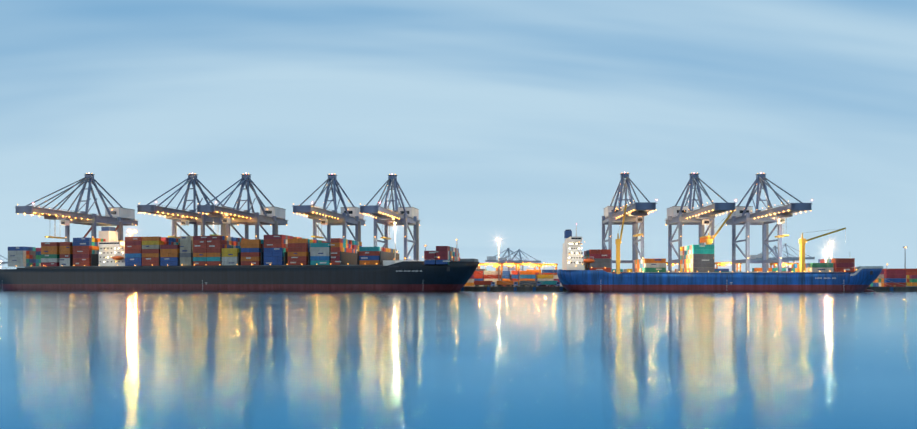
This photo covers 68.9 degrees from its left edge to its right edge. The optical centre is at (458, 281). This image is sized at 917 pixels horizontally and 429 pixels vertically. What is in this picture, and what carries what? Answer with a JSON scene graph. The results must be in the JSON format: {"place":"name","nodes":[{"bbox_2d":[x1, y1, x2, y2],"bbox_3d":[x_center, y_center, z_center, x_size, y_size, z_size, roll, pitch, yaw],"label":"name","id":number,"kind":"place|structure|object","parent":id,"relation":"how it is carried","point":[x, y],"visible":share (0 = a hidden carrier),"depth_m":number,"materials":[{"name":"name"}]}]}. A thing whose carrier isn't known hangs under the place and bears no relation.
{"place":"outdoors","nodes":[
{"label":"outdoors","id":0,"kind":"place"},
{"bbox_2d":[0,290,916,428],"bbox_3d":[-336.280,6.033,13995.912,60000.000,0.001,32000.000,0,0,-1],"label":"harbour water","id":1,"kind":"structure","parent":0,"point":[425,360],"depth_m":51.30,"materials":[{"name":"blue liquid"}]},
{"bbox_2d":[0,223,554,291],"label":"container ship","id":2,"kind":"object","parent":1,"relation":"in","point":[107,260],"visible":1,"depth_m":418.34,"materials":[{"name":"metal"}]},
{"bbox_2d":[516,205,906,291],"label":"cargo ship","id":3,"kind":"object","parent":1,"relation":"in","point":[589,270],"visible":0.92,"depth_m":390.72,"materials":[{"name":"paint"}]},
{"bbox_2d":[0,286,916,291],"bbox_3d":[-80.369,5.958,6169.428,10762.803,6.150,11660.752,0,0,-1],"label":"terminal ground","id":4,"kind":"structure","parent":0,"point":[562,288],"depth_m":422.63,"materials":[{"name":"concrete"}]},
{"bbox_2d":[15,173,137,241],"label":"gantry crane","id":5,"kind":"object","parent":4,"relation":"on","point":[120,217],"visible":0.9,"depth_m":493.07,"materials":[{"name":"paint"}]},
{"bbox_2d":[137,173,238,238],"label":"gantry crane","id":6,"kind":"object","parent":4,"relation":"on","point":[182,217],"visible":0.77,"depth_m":472.37,"materials":[{"name":"grey paint"}]},
{"bbox_2d":[196,173,288,239],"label":"gantry crane","id":7,"kind":"object","parent":4,"relation":"on","point":[273,216],"visible":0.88,"depth_m":467.22,"materials":[{"name":"grey paint"}]},
{"bbox_2d":[293,174,365,241],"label":"gantry crane","id":8,"kind":"object","parent":4,"relation":"on","point":[347,217],"visible":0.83,"depth_m":454.44,"materials":[{"name":"paint"}]},
{"bbox_2d":[360,174,419,259],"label":"gantry crane","id":9,"kind":"object","parent":4,"relation":"on","point":[406,217],"visible":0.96,"depth_m":446.00,"materials":[{"name":"paint"}]},
{"bbox_2d":[0,239,906,282],"bbox_3d":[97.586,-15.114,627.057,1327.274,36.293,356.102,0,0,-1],"label":"yard light masts","id":10,"kind":"object","parent":4,"relation":"on","point":[830,242],"visible":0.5,"depth_m":463.55,"materials":[{"name":"metal"}]},
{"bbox_2d":[485,248,529,270],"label":"distant crane","id":11,"kind":"object","parent":4,"relation":"on","point":[491,258],"visible":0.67,"depth_m":1146.03,"materials":[{"name":"blue paint"}]},
{"bbox_2d":[496,249,540,270],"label":"distant crane","id":12,"kind":"object","parent":4,"relation":"on","point":[519,251],"visible":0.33,"depth_m":1182.51,"materials":[{"name":"blue paint"}]},
{"bbox_2d":[602,172,656,272],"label":"gantry crane","id":13,"kind":"object","parent":4,"relation":"on","point":[613,215],"visible":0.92,"depth_m":425.66,"materials":[{"name":"paint"}]},
{"bbox_2d":[477,262,798,282],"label":"gantry cranes","id":14,"kind":"object","parent":4,"relation":"on","point":[534,265],"visible":0.52,"depth_m":553.10},
{"bbox_2d":[474,281,895,286],"bbox_3d":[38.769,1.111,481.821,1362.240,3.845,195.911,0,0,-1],"label":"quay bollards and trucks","id":15,"kind":"object","parent":4,"relation":"on","point":[503,283],"visible":0.38,"depth_m":435.43,"materials":[{"name":"metal"}]},
{"bbox_2d":[464,268,916,286],"bbox_3d":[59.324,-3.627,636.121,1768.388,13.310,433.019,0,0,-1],"label":"shipping containers","id":16,"kind":"object","parent":4,"relation":"on","point":[904,277],"visible":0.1,"depth_m":457.60,"materials":[{"name":"metal"}]},
{"bbox_2d":[665,172,735,271],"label":"gantry crane","id":17,"kind":"object","parent":4,"relation":"on","point":[702,216],"visible":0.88,"depth_m":424.32,"materials":[{"name":"paint"}]},
{"bbox_2d":[724,173,812,271],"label":"gantry crane","id":18,"kind":"object","parent":4,"relation":"on","point":[746,216],"visible":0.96,"depth_m":423.92,"materials":[{"name":"paint"}]},
{"bbox_2d":[750,246,794,266],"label":"distant crane","id":19,"kind":"object","parent":4,"relation":"on","point":[753,257],"visible":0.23,"depth_m":1072.93,"materials":[{"name":"blue paint"}]},
{"bbox_2d":[756,243,814,267],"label":"distant crane","id":20,"kind":"object","parent":4,"relation":"on","point":[759,257],"visible":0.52,"depth_m":1009.94,"materials":[{"name":"blue paint"}]},
{"bbox_2d":[0,0,916,272],"label":"sky","id":21,"kind":"structure","parent":0,"point":[517,123],"materials":[{"name":"blue"}]}
]}

